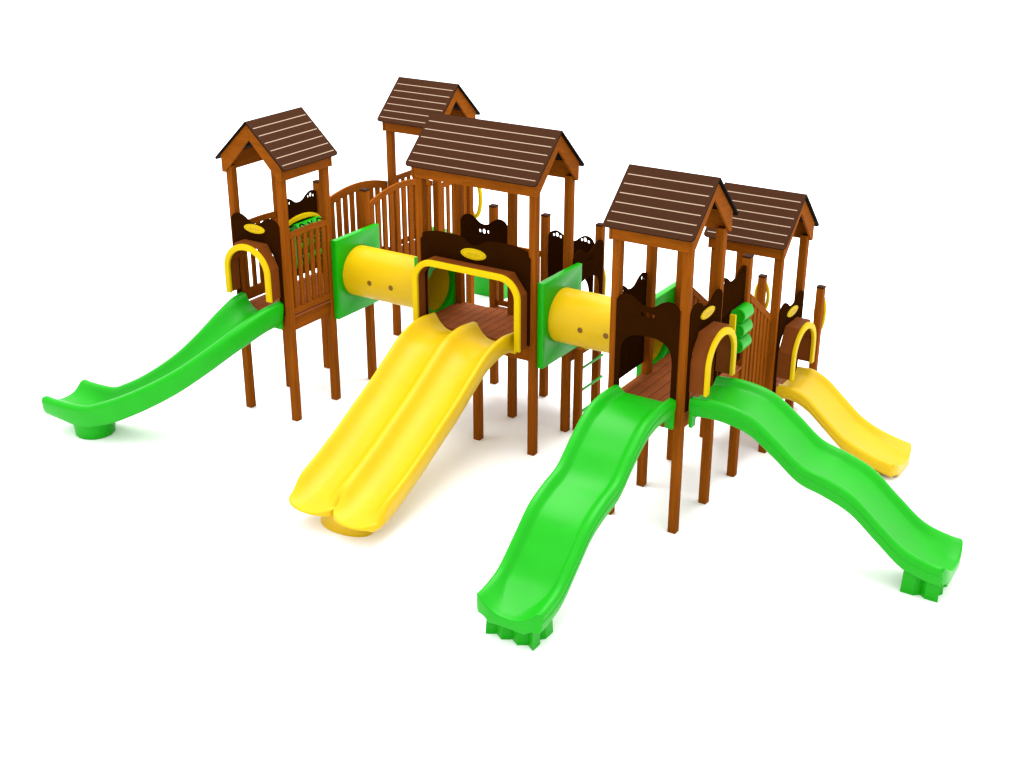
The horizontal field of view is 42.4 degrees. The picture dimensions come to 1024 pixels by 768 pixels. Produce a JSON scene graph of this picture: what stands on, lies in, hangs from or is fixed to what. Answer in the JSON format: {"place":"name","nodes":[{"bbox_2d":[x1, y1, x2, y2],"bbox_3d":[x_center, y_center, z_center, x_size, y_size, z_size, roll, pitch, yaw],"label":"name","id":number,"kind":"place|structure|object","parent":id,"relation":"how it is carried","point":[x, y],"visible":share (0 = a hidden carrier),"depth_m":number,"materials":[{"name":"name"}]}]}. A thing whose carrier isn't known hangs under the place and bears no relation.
{"place":"outdoors","nodes":[
{"label":"outdoors","id":0,"kind":"place"},
{"bbox_2d":[215,107,376,421],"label":"play tower","id":1,"kind":"structure","parent":0,"point":[294,238],"depth_m":20.74,"materials":[{"name":"brown wood"}]},
{"bbox_2d":[330,179,432,255],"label":"arched bridge","id":2,"kind":"structure","parent":1,"relation":"attached to","point":[350,190],"depth_m":22.86,"materials":[{"name":"brown wood"}]},
{"bbox_2d":[377,77,482,335],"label":"play tower","id":3,"kind":"structure","parent":0,"point":[410,105],"depth_m":23.38,"materials":[{"name":"brown wood"}]},
{"bbox_2d":[432,226,506,298],"bbox_3d":[-0.691,-2.475,26.319,0.768,1.796,2.424,14,27,29],"label":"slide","id":4,"kind":"object","parent":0,"point":[481,285],"depth_m":26.96,"materials":[{"name":"green plastic"}]},
{"bbox_2d":[405,112,605,455],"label":"play tower","id":5,"kind":"structure","parent":0,"point":[513,161],"depth_m":19.68,"materials":[{"name":"brown wood"}]},
{"bbox_2d":[331,223,454,318],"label":"crawl tunnel","id":6,"kind":"structure","parent":5,"relation":"attached to","point":[367,271],"depth_m":21.32,"materials":[{"name":"yellow plastic"}]},
{"bbox_2d":[537,263,675,376],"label":"crawl tunnel","id":7,"kind":"structure","parent":5,"relation":"attached to","point":[571,315],"depth_m":19.42,"materials":[{"name":"plastic"}]},
{"bbox_2d":[0,0,1023,767],"bbox_3d":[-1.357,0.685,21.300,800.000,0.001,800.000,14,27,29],"label":"ground","id":8,"kind":"structure","parent":0,"point":[184,582],"depth_m":21.01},
{"bbox_2d":[41,292,283,439],"bbox_3d":[-5.507,-0.227,20.785,3.875,2.068,1.439,-1,24,-4],"label":"curved slide","id":9,"kind":"object","parent":8,"relation":"on","point":[91,410],"visible":1,"depth_m":20.59,"materials":[{"name":"green plastic"}]},
{"bbox_2d":[289,313,516,536],"bbox_3d":[-1.550,0.576,18.988,1.580,2.042,3.660,14,27,29],"label":"double slide","id":10,"kind":"object","parent":8,"relation":"on","point":[361,473],"visible":0.99,"depth_m":18.77,"materials":[{"name":"yellow plastic"}]},
{"bbox_2d":[476,384,675,650],"bbox_3d":[0.843,1.596,16.634,0.948,2.057,3.446,14,27,29],"label":"wave slide","id":11,"kind":"object","parent":8,"relation":"on","point":[521,594],"visible":1,"depth_m":16.26,"materials":[{"name":"green plastic"}]},
{"bbox_2d":[572,346,603,429],"bbox_3d":[1.276,-0.044,21.208,0.170,1.420,0.880,14,27,29],"label":"rung ladder","id":12,"kind":"object","parent":8,"relation":"on","point":[578,388],"visible":0.59,"depth_m":20.90,"materials":[{"name":"brown wood"}]},
{"bbox_2d":[688,376,962,601],"bbox_3d":[4.094,1.331,17.260,3.566,2.057,0.948,14,27,29],"label":"wave slide","id":13,"kind":"object","parent":8,"relation":"on","point":[917,549],"visible":1,"depth_m":17.02,"materials":[{"name":"green plastic"}]},
{"bbox_2d":[776,366,911,476],"bbox_3d":[5.087,0.587,20.122,1.946,1.142,0.948,14,27,29],"label":"short slide","id":14,"kind":"object","parent":8,"relation":"on","point":[827,406],"visible":0.99,"depth_m":20.04,"materials":[{"name":"yellow plastic"}]},
{"bbox_2d":[603,164,753,533],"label":"play tower","id":15,"kind":"structure","parent":0,"point":[653,209],"depth_m":17.30,"materials":[{"name":"brown wood"}]},
{"bbox_2d":[699,182,818,452],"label":"play tower","id":16,"kind":"structure","parent":0,"point":[769,223],"depth_m":19.58,"materials":[{"name":"brown wood"}]},
{"bbox_2d":[692,287,771,386],"bbox_3d":[3.184,-0.517,19.683,1.045,2.230,0.910,14,27,29],"label":"railing","id":17,"kind":"object","parent":16,"relation":"attached to","point":[760,318],"visible":0.38,"depth_m":19.39,"materials":[{"name":"brown wood"}]},
{"bbox_2d":[754,274,826,370],"bbox_3d":[4.305,-0.587,21.582,1.257,2.128,1.060,14,27,29],"label":"entry stair","id":18,"kind":"object","parent":16,"relation":"attached to","point":[762,293],"visible":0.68,"depth_m":21.53,"materials":[{"name":"brown wood"}]}
]}

